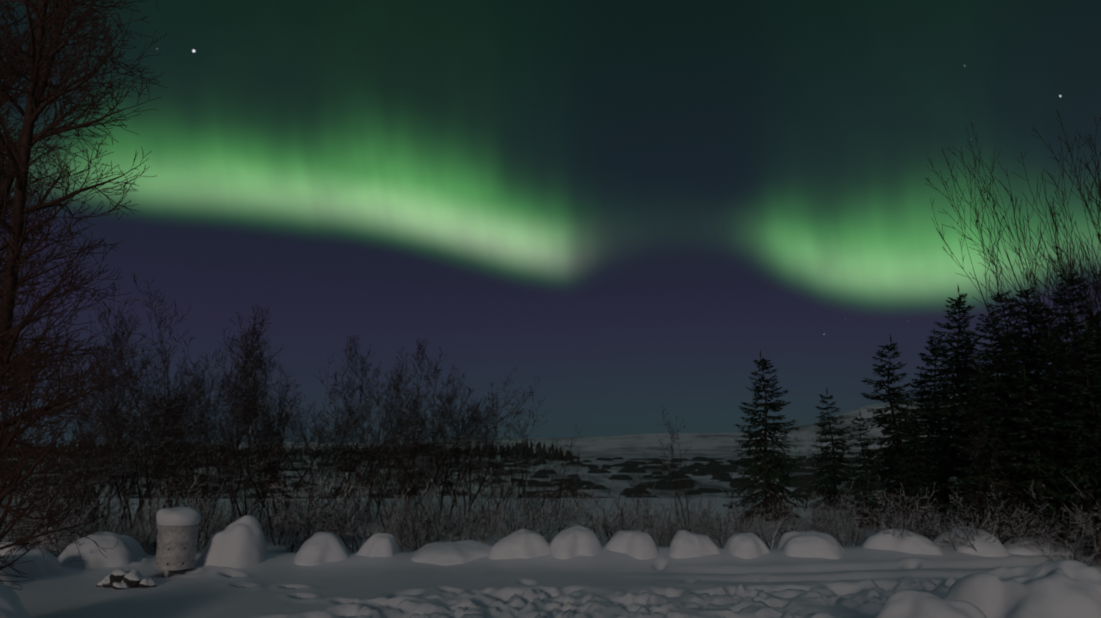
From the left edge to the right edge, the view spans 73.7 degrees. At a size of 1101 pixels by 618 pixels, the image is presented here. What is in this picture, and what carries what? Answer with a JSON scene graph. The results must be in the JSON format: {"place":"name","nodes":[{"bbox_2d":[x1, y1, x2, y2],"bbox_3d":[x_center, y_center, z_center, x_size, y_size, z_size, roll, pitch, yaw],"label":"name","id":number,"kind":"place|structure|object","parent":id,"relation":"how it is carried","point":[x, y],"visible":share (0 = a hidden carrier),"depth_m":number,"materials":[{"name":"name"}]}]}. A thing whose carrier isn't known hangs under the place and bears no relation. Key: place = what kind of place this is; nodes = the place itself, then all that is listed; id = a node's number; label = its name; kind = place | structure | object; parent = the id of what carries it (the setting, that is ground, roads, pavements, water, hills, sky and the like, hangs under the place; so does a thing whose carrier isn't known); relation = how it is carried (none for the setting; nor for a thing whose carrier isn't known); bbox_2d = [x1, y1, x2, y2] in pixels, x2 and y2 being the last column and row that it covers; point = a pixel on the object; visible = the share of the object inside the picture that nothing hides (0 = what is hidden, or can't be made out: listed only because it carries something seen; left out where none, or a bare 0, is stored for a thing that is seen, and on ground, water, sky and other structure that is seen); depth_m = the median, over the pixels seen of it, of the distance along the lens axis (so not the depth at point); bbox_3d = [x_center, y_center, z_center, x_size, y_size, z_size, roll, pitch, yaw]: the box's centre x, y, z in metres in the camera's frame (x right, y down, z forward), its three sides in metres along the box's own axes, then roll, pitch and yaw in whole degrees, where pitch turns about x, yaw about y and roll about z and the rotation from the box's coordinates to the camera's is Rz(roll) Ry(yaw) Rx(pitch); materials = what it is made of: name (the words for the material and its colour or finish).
{"place":"outdoors","nodes":[
{"label":"outdoors","id":0,"kind":"place"},
{"bbox_2d":[0,373,1100,617],"bbox_3d":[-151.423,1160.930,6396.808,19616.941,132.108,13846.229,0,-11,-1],"label":"ground","id":1,"kind":"structure","parent":0,"point":[856,581],"depth_m":8.22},
{"bbox_2d":[0,582,31,617],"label":"snow mound","id":2,"kind":"object","parent":1,"relation":"on","point":[11,605],"visible":1,"depth_m":4.85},
{"bbox_2d":[0,467,61,553],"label":"scrub","id":3,"kind":"object","parent":1,"relation":"on","point":[13,527],"visible":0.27,"depth_m":8.95,"materials":[{"name":"grey plant"}]},
{"bbox_2d":[2,549,63,577],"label":"snowy boulder","id":4,"kind":"object","parent":1,"relation":"on","point":[38,565],"visible":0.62,"depth_m":7.67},
{"bbox_2d":[5,490,134,546],"bbox_3d":[-6.679,3.001,10.194,1.845,0.980,1.174,-3,-11,15],"label":"scrub","id":5,"kind":"object","parent":1,"relation":"on","point":[98,520],"visible":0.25,"depth_m":10.10,"materials":[{"name":"grey plant"}]},
{"bbox_2d":[17,484,136,556],"bbox_3d":[-5.817,2.681,9.134,1.141,1.017,1.466,-8,-13,35],"label":"scrub","id":6,"kind":"object","parent":1,"relation":"on","point":[56,545],"visible":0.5,"depth_m":8.96,"materials":[{"name":"grey plant"}]},
{"bbox_2d":[8,419,151,535],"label":"birch","id":7,"kind":"object","parent":1,"relation":"on","point":[86,470],"visible":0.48,"depth_m":9.85,"materials":[{"name":"brown plant"}]},
{"bbox_2d":[0,0,166,589],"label":"tree","id":8,"kind":"object","parent":1,"relation":"on","point":[17,165],"visible":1,"depth_m":6.21,"materials":[{"name":"brown plant"}]},
{"bbox_2d":[24,364,169,521],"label":"birch","id":9,"kind":"object","parent":1,"relation":"on","point":[76,425],"visible":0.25,"depth_m":11.64,"materials":[{"name":"brown plant"}]},
{"bbox_2d":[57,531,146,568],"bbox_3d":[-5.328,2.893,8.721,1.008,0.466,1.043,0,-11,-1],"label":"snowy boulder","id":10,"kind":"object","parent":1,"relation":"on","point":[126,550],"visible":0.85,"depth_m":8.44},
{"bbox_2d":[57,368,152,539],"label":"birch","id":11,"kind":"object","parent":1,"relation":"on","point":[100,490],"visible":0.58,"depth_m":10.30,"materials":[{"name":"brown plant"}]},
{"bbox_2d":[38,367,174,518],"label":"birch","id":12,"kind":"object","parent":1,"relation":"on","point":[104,443],"visible":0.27,"depth_m":15.20,"materials":[{"name":"brown plant"}]},
{"bbox_2d":[96,568,155,589],"bbox_3d":[-4.348,2.810,7.535,0.533,0.297,0.404,6,-13,-31],"label":"stone heap","id":13,"kind":"object","parent":1,"relation":"on","point":[119,579],"visible":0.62,"depth_m":7.45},
{"bbox_2d":[96,493,156,552],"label":"scrub","id":14,"kind":"object","parent":1,"relation":"on","point":[142,537],"visible":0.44,"depth_m":9.93,"materials":[{"name":"grey plant"}]},
{"bbox_2d":[75,315,218,535],"bbox_3d":[-6.881,1.981,12.297,1.929,3.713,2.890,2,-11,-8],"label":"birch","id":15,"kind":"object","parent":1,"relation":"on","point":[116,482],"visible":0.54,"depth_m":11.75,"materials":[{"name":"brown plant"}]},
{"bbox_2d":[44,340,256,532],"bbox_3d":[-6.834,2.132,12.378,2.854,3.454,2.879,-2,-11,12],"label":"birch","id":16,"kind":"object","parent":1,"relation":"on","point":[135,474],"visible":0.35,"depth_m":12.55,"materials":[{"name":"brown plant"}]},
{"bbox_2d":[66,272,255,536],"bbox_3d":[-6.343,1.609,11.909,2.874,4.289,2.696,4,-12,-22],"label":"birch","id":17,"kind":"object","parent":1,"relation":"on","point":[177,416],"visible":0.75,"depth_m":11.80,"materials":[{"name":"brown plant"}]},
{"bbox_2d":[155,507,200,576],"bbox_3d":[-4.179,2.595,8.207,0.456,0.729,0.506,8,-14,-37],"label":"incinerator bin","id":18,"kind":"object","parent":1,"relation":"on","point":[177,534],"visible":1,"depth_m":8.06,"materials":[{"name":"metal"}]},
{"bbox_2d":[134,477,227,551],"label":"scrub","id":19,"kind":"object","parent":1,"relation":"on","point":[158,508],"visible":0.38,"depth_m":9.93,"materials":[{"name":"grey plant"}]},
{"bbox_2d":[116,353,247,548],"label":"birch","id":20,"kind":"object","parent":1,"relation":"on","point":[165,463],"visible":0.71,"depth_m":11.00,"materials":[{"name":"brown plant"}]},
{"bbox_2d":[129,471,243,555],"bbox_3d":[-4.717,2.778,9.688,1.495,1.262,1.319,7,-13,-33],"label":"scrub","id":21,"kind":"object","parent":1,"relation":"on","point":[202,521],"visible":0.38,"depth_m":9.56,"materials":[{"name":"grey plant"}]},
{"bbox_2d":[140,405,249,520],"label":"birch","id":22,"kind":"object","parent":1,"relation":"on","point":[194,490],"visible":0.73,"depth_m":10.55,"materials":[{"name":"brown plant"}]},
{"bbox_2d":[143,330,274,519],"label":"birch","id":23,"kind":"object","parent":1,"relation":"on","point":[222,452],"visible":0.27,"depth_m":14.72,"materials":[{"name":"brown plant"}]},
{"bbox_2d":[157,379,274,522],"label":"birch","id":24,"kind":"object","parent":1,"relation":"on","point":[219,474],"visible":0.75,"depth_m":11.08,"materials":[{"name":"brown plant"}]},
{"bbox_2d":[195,515,267,568],"bbox_3d":[-3.676,2.790,8.723,0.772,0.671,0.906,-3,-11,16],"label":"snowy boulder","id":25,"kind":"object","parent":1,"relation":"on","point":[239,543],"visible":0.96,"depth_m":8.44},
{"bbox_2d":[175,471,293,540],"bbox_3d":[-4.660,3.034,11.097,1.688,1.171,1.315,2,-11,-10],"label":"scrub","id":26,"kind":"object","parent":1,"relation":"on","point":[262,524],"visible":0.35,"depth_m":11.08,"materials":[{"name":"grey plant"}]},
{"bbox_2d":[185,348,301,522],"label":"birch","id":27,"kind":"object","parent":1,"relation":"on","point":[231,488],"visible":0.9,"depth_m":10.87,"materials":[{"name":"brown plant"}]},
{"bbox_2d":[192,328,319,522],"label":"birch","id":28,"kind":"object","parent":1,"relation":"on","point":[232,373],"visible":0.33,"depth_m":13.62,"materials":[{"name":"brown plant"}]},
{"bbox_2d":[214,305,372,532],"bbox_3d":[-4.680,1.939,12.796,2.068,3.982,3.099,-2,-11,11],"label":"birch","id":29,"kind":"object","parent":1,"relation":"on","point":[245,371],"visible":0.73,"depth_m":12.39,"materials":[{"name":"brown plant"}]},
{"bbox_2d":[255,415,335,545],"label":"birch","id":30,"kind":"object","parent":1,"relation":"on","point":[297,497],"visible":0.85,"depth_m":11.03,"materials":[{"name":"brown plant"}]},
{"bbox_2d":[237,336,383,515],"bbox_3d":[-4.931,2.534,15.989,2.085,4.015,3.125,-8,-13,36],"label":"birch","id":31,"kind":"object","parent":1,"relation":"on","point":[353,391],"visible":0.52,"depth_m":16.16,"materials":[{"name":"brown plant"}]},
{"bbox_2d":[233,345,388,536],"bbox_3d":[-4.152,2.347,12.734,2.618,3.140,2.595,5,-12,-26],"label":"birch","id":32,"kind":"object","parent":1,"relation":"on","point":[267,470],"visible":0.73,"depth_m":12.33,"materials":[{"name":"brown plant"}]},
{"bbox_2d":[266,472,367,551],"bbox_3d":[-3.326,2.883,10.313,1.297,1.155,1.666,-10,-15,43],"label":"scrub","id":33,"kind":"object","parent":1,"relation":"on","point":[306,515],"visible":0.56,"depth_m":10.18,"materials":[{"name":"grey plant"}]},
{"bbox_2d":[268,478,365,552],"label":"scrub","id":34,"kind":"object","parent":1,"relation":"on","point":[311,518],"visible":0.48,"depth_m":10.04,"materials":[{"name":"grey plant"}]},
{"bbox_2d":[265,462,374,548],"bbox_3d":[-3.098,2.820,10.315,1.478,1.316,1.897,-6,-12,29],"label":"scrub","id":35,"kind":"object","parent":1,"relation":"on","point":[343,523],"visible":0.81,"depth_m":10.02,"materials":[{"name":"brown plant"}]},
{"bbox_2d":[294,532,348,565],"bbox_3d":[-2.767,2.962,8.982,0.697,0.444,0.828,0,-11,-1],"label":"snowy boulder","id":36,"kind":"object","parent":1,"relation":"on","point":[318,548],"visible":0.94,"depth_m":8.77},
{"bbox_2d":[283,467,377,538],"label":"scrub","id":37,"kind":"object","parent":1,"relation":"on","point":[322,483],"visible":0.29,"depth_m":11.31,"materials":[{"name":"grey plant"}]},
{"bbox_2d":[330,348,412,519],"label":"birch","id":38,"kind":"object","parent":1,"relation":"on","point":[366,436],"visible":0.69,"depth_m":13.89,"materials":[{"name":"brown plant"}]},
{"bbox_2d":[356,533,399,556],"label":"snowy boulder","id":39,"kind":"object","parent":1,"relation":"on","point":[380,545],"visible":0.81,"depth_m":8.99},
{"bbox_2d":[344,411,418,541],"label":"birch","id":40,"kind":"object","parent":1,"relation":"on","point":[382,496],"visible":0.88,"depth_m":11.27,"materials":[{"name":"brown plant"}]},
{"bbox_2d":[314,370,461,518],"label":"birch","id":41,"kind":"object","parent":1,"relation":"on","point":[383,446],"visible":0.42,"depth_m":14.94,"materials":[{"name":"brown plant"}]},
{"bbox_2d":[307,338,471,533],"bbox_3d":[-2.639,2.172,12.425,2.606,3.348,1.739,6,-12,-29],"label":"birch","id":42,"kind":"object","parent":1,"relation":"on","point":[422,420],"visible":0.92,"depth_m":12.45,"materials":[{"name":"brown plant"}]},
{"bbox_2d":[342,467,448,543],"bbox_3d":[-2.273,3.008,11.081,1.758,1.220,1.369,7,-13,-31],"label":"scrub","id":43,"kind":"object","parent":1,"relation":"on","point":[386,510],"visible":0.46,"depth_m":10.94,"materials":[{"name":"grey plant"}]},
{"bbox_2d":[382,497,439,549],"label":"scrub","id":44,"kind":"object","parent":1,"relation":"on","point":[413,533],"visible":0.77,"depth_m":10.37,"materials":[{"name":"grey plant"}]},
{"bbox_2d":[367,385,455,527],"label":"birch","id":45,"kind":"object","parent":1,"relation":"on","point":[410,480],"visible":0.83,"depth_m":11.75,"materials":[{"name":"brown plant"}]},
{"bbox_2d":[374,361,453,510],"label":"birch","id":46,"kind":"object","parent":1,"relation":"on","point":[393,386],"visible":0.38,"depth_m":16.81,"materials":[{"name":"brown plant"}]},
{"bbox_2d":[379,478,469,548],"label":"scrub","id":47,"kind":"object","parent":1,"relation":"on","point":[452,536],"visible":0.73,"depth_m":10.56,"materials":[{"name":"grey plant"}]},
{"bbox_2d":[393,485,468,542],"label":"scrub","id":48,"kind":"object","parent":1,"relation":"on","point":[439,517],"visible":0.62,"depth_m":11.15,"materials":[{"name":"grey plant"}]},
{"bbox_2d":[411,540,492,565],"bbox_3d":[-1.132,3.055,9.131,1.323,0.298,0.925,0,-11,-1],"label":"snowy boulder","id":49,"kind":"object","parent":1,"relation":"on","point":[450,553],"visible":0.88,"depth_m":8.96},
{"bbox_2d":[392,369,523,516],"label":"birch","id":50,"kind":"object","parent":1,"relation":"on","point":[488,447],"visible":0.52,"depth_m":15.71,"materials":[{"name":"brown plant"}]},
{"bbox_2d":[429,377,486,520],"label":"birch","id":51,"kind":"object","parent":1,"relation":"on","point":[464,457],"visible":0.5,"depth_m":14.05,"materials":[{"name":"brown plant"}]},
{"bbox_2d":[378,365,538,525],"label":"birch","id":52,"kind":"object","parent":1,"relation":"on","point":[467,440],"visible":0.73,"depth_m":13.34,"materials":[{"name":"brown plant"}]},
{"bbox_2d":[418,466,509,538],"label":"scrub","id":53,"kind":"object","parent":1,"relation":"on","point":[470,507],"visible":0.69,"depth_m":12.05,"materials":[{"name":"grey plant"}]},
{"bbox_2d":[0,439,959,498],"bbox_3d":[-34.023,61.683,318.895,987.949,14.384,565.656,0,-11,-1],"label":"woods","id":54,"kind":"object","parent":1,"relation":"on","point":[715,469],"visible":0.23,"depth_m":224.30,"materials":[{"name":"grey"}]},
{"bbox_2d":[465,392,551,532],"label":"birch","id":55,"kind":"object","parent":1,"relation":"on","point":[501,476],"visible":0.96,"depth_m":12.76,"materials":[{"name":"brown plant"}]},
{"bbox_2d":[483,496,547,538],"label":"scrub","id":56,"kind":"object","parent":1,"relation":"on","point":[507,524],"visible":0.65,"depth_m":10.62,"materials":[{"name":"grey plant"}]},
{"bbox_2d":[488,529,550,559],"bbox_3d":[-0.411,2.986,9.182,0.926,0.437,0.659,5,-12,-23],"label":"snowy boulder","id":57,"kind":"object","parent":1,"relation":"on","point":[524,543],"visible":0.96,"depth_m":9.01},
{"bbox_2d":[488,471,578,542],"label":"scrub","id":58,"kind":"object","parent":1,"relation":"on","point":[536,512],"visible":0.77,"depth_m":11.13,"materials":[{"name":"grey plant"}]},
{"bbox_2d":[535,423,584,523],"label":"birch","id":59,"kind":"object","parent":1,"relation":"on","point":[559,486],"visible":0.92,"depth_m":13.92,"materials":[{"name":"brown plant"}]},
{"bbox_2d":[550,525,601,558],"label":"snowy boulder","id":60,"kind":"object","parent":1,"relation":"on","point":[570,542],"visible":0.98,"depth_m":9.07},
{"bbox_2d":[563,481,641,544],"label":"scrub","id":61,"kind":"object","parent":1,"relation":"on","point":[603,525],"visible":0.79,"depth_m":10.57,"materials":[{"name":"grey plant"}]},
{"bbox_2d":[583,482,667,532],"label":"scrub","id":62,"kind":"object","parent":1,"relation":"on","point":[647,509],"visible":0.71,"depth_m":11.90,"materials":[{"name":"grey plant"}]},
{"bbox_2d":[605,530,658,559],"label":"snowy boulder","id":63,"kind":"object","parent":1,"relation":"on","point":[637,544],"visible":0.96,"depth_m":9.16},
{"bbox_2d":[623,492,686,546],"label":"scrub","id":64,"kind":"object","parent":1,"relation":"on","point":[664,522],"visible":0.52,"depth_m":10.83,"materials":[{"name":"grey plant"}]},
{"bbox_2d":[647,406,700,520],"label":"birch","id":65,"kind":"object","parent":1,"relation":"on","point":[673,471],"visible":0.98,"depth_m":14.50,"materials":[{"name":"brown plant"}]},
{"bbox_2d":[669,530,719,558],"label":"snowy boulder","id":66,"kind":"object","parent":1,"relation":"on","point":[685,544],"visible":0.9,"depth_m":9.17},
{"bbox_2d":[724,532,769,558],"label":"snowy boulder","id":67,"kind":"object","parent":1,"relation":"on","point":[748,545],"visible":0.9,"depth_m":9.25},
{"bbox_2d":[716,492,801,545],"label":"scrub","id":68,"kind":"object","parent":1,"relation":"on","point":[735,525],"visible":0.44,"depth_m":10.84,"materials":[{"name":"grey plant"}]},
{"bbox_2d":[722,350,816,520],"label":"spruce","id":69,"kind":"object","parent":1,"relation":"on","point":[778,464],"visible":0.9,"depth_m":14.99,"materials":[{"name":"green plant"}]},
{"bbox_2d":[756,493,860,546],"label":"scrub","id":70,"kind":"object","parent":1,"relation":"on","point":[817,520],"visible":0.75,"depth_m":10.47,"materials":[{"name":"grey plant"}]},
{"bbox_2d":[780,415,836,508],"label":"birch","id":71,"kind":"object","parent":1,"relation":"on","point":[808,489],"visible":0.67,"depth_m":17.68,"materials":[{"name":"brown plant"}]},
{"bbox_2d":[776,530,844,558],"bbox_3d":[3.357,3.080,9.532,0.902,0.375,1.011,0,-11,-1],"label":"snowy boulder","id":72,"kind":"object","parent":1,"relation":"on","point":[810,543],"visible":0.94,"depth_m":9.25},
{"bbox_2d":[804,386,862,510],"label":"spruce","id":73,"kind":"object","parent":1,"relation":"on","point":[830,482],"visible":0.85,"depth_m":17.36,"materials":[{"name":"green plant"}]},
{"bbox_2d":[792,477,877,544],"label":"scrub","id":74,"kind":"object","parent":1,"relation":"on","point":[852,516],"visible":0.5,"depth_m":11.10,"materials":[{"name":"grey plant"}]},
{"bbox_2d":[836,412,894,528],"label":"spruce","id":75,"kind":"object","parent":1,"relation":"on","point":[869,452],"visible":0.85,"depth_m":13.45,"materials":[{"name":"green plant"}]},
{"bbox_2d":[865,482,938,539],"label":"scrub","id":76,"kind":"object","parent":1,"relation":"on","point":[903,520],"visible":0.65,"depth_m":9.87,"materials":[{"name":"grey plant"}]},
{"bbox_2d":[862,529,942,554],"bbox_3d":[4.617,3.083,9.617,1.049,0.378,0.723,-6,-13,31],"label":"snowy boulder","id":77,"kind":"object","parent":1,"relation":"on","point":[915,543],"visible":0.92,"depth_m":9.43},
{"bbox_2d":[856,334,955,523],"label":"spruce","id":78,"kind":"object","parent":1,"relation":"on","point":[890,451],"visible":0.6,"depth_m":14.68,"materials":[{"name":"green plant"}]},
{"bbox_2d":[873,477,967,541],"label":"scrub","id":79,"kind":"object","parent":1,"relation":"on","point":[927,519],"visible":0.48,"depth_m":10.58,"materials":[{"name":"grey plant"}]},
{"bbox_2d":[889,400,959,537],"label":"spruce","id":80,"kind":"object","parent":1,"relation":"on","point":[917,472],"visible":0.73,"depth_m":12.23,"materials":[{"name":"green plant"}]},
{"bbox_2d":[875,589,986,617],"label":"snow mound","id":81,"kind":"object","parent":1,"relation":"on","point":[911,603],"visible":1,"depth_m":4.31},
{"bbox_2d":[908,329,982,515],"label":"spruce","id":82,"kind":"object","parent":1,"relation":"on","point":[933,427],"visible":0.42,"depth_m":16.20,"materials":[{"name":"green plant"}]},
{"bbox_2d":[921,494,1004,550],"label":"scrub","id":83,"kind":"object","parent":1,"relation":"on","point":[955,534],"visible":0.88,"depth_m":9.47,"materials":[{"name":"grey plant"}]},
{"bbox_2d":[903,286,1032,528],"bbox_3d":[7.578,1.852,13.422,2.064,4.763,1.925,2,-11,-10],"label":"spruce","id":84,"kind":"object","parent":1,"relation":"on","point":[949,462],"visible":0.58,"depth_m":13.47,"materials":[{"name":"green plant"}]},
{"bbox_2d":[933,527,1008,556],"bbox_3d":[5.540,3.078,9.641,0.975,0.403,1.045,0,-11,-1],"label":"snowy boulder","id":85,"kind":"object","parent":1,"relation":"on","point":[987,548],"visible":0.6,"depth_m":9.34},
{"bbox_2d":[950,420,1013,528],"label":"birch","id":86,"kind":"object","parent":1,"relation":"on","point":[981,503],"visible":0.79,"depth_m":10.37,"materials":[{"name":"brown plant"}]},
{"bbox_2d":[939,365,1047,544],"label":"spruce","id":87,"kind":"object","parent":1,"relation":"on","point":[974,479],"visible":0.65,"depth_m":10.64,"materials":[{"name":"green plant"}]},
{"bbox_2d":[948,479,1057,548],"bbox_3d":[5.916,2.708,9.653,1.370,0.951,1.068,-3,-11,15],"label":"scrub","id":88,"kind":"object","parent":1,"relation":"on","point":[1004,532],"visible":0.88,"depth_m":9.53,"materials":[{"name":"brown plant"}]},
{"bbox_2d":[953,303,1056,530],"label":"spruce","id":89,"kind":"object","parent":1,"relation":"on","point":[1001,389],"visible":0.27,"depth_m":11.89,"materials":[{"name":"green plant"}]},
{"bbox_2d":[960,284,1054,515],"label":"spruce","id":90,"kind":"object","parent":1,"relation":"on","point":[1009,315],"visible":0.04,"depth_m":14.61,"materials":[{"name":"green plant"}]},
{"bbox_2d":[961,413,1059,534],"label":"birch","id":91,"kind":"object","parent":1,"relation":"on","point":[1008,487],"visible":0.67,"depth_m":10.06,"materials":[{"name":"brown plant"}]},
{"bbox_2d":[925,122,1100,429],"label":"bare tree","id":92,"kind":"object","parent":1,"relation":"on","point":[1049,257],"visible":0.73,"depth_m":13.08,"materials":[{"name":"brown plant"}]},
{"bbox_2d":[942,559,1100,617],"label":"snow mound","id":93,"kind":"object","parent":1,"relation":"on","point":[1060,588],"visible":0.96,"depth_m":4.53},
{"bbox_2d":[992,364,1082,547],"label":"spruce","id":94,"kind":"object","parent":1,"relation":"on","point":[1022,466],"visible":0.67,"depth_m":9.99,"materials":[{"name":"green plant"}]},
{"bbox_2d":[992,272,1084,518],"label":"spruce","id":95,"kind":"object","parent":1,"relation":"on","point":[1031,356],"visible":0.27,"depth_m":12.20,"materials":[{"name":"green plant"}]},
{"bbox_2d":[1003,536,1084,555],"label":"snowy boulder","id":96,"kind":"object","parent":1,"relation":"on","point":[1014,548],"visible":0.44,"depth_m":9.32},
{"bbox_2d":[1009,111,1100,389],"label":"bare tree","id":97,"kind":"object","parent":1,"relation":"on","point":[1061,255],"visible":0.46,"depth_m":13.07,"materials":[{"name":"brown plant"}]},
{"bbox_2d":[1019,258,1100,542],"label":"spruce","id":98,"kind":"object","parent":1,"relation":"on","point":[1071,323],"visible":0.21,"depth_m":11.05,"materials":[{"name":"green plant"}]},
{"bbox_2d":[1026,329,1100,541],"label":"spruce","id":99,"kind":"object","parent":1,"relation":"on","point":[1059,389],"visible":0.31,"depth_m":10.07,"materials":[{"name":"green plant"}]},
{"bbox_2d":[1028,476,1100,565],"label":"scrub","id":100,"kind":"object","parent":1,"relation":"on","point":[1076,544],"visible":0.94,"depth_m":8.82,"materials":[{"name":"brown plant"}]},
{"bbox_2d":[1039,321,1100,559],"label":"spruce","id":101,"kind":"object","parent":1,"relation":"on","point":[1090,473],"visible":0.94,"depth_m":9.58,"materials":[{"name":"green plant"}]},
{"bbox_2d":[1066,271,1100,524],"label":"spruce","id":102,"kind":"object","parent":1,"relation":"on","point":[1095,345],"visible":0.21,"depth_m":10.45,"materials":[{"name":"green plant"}]},
{"bbox_2d":[0,0,1100,444],"label":"sky","id":103,"kind":"structure","parent":0,"point":[615,206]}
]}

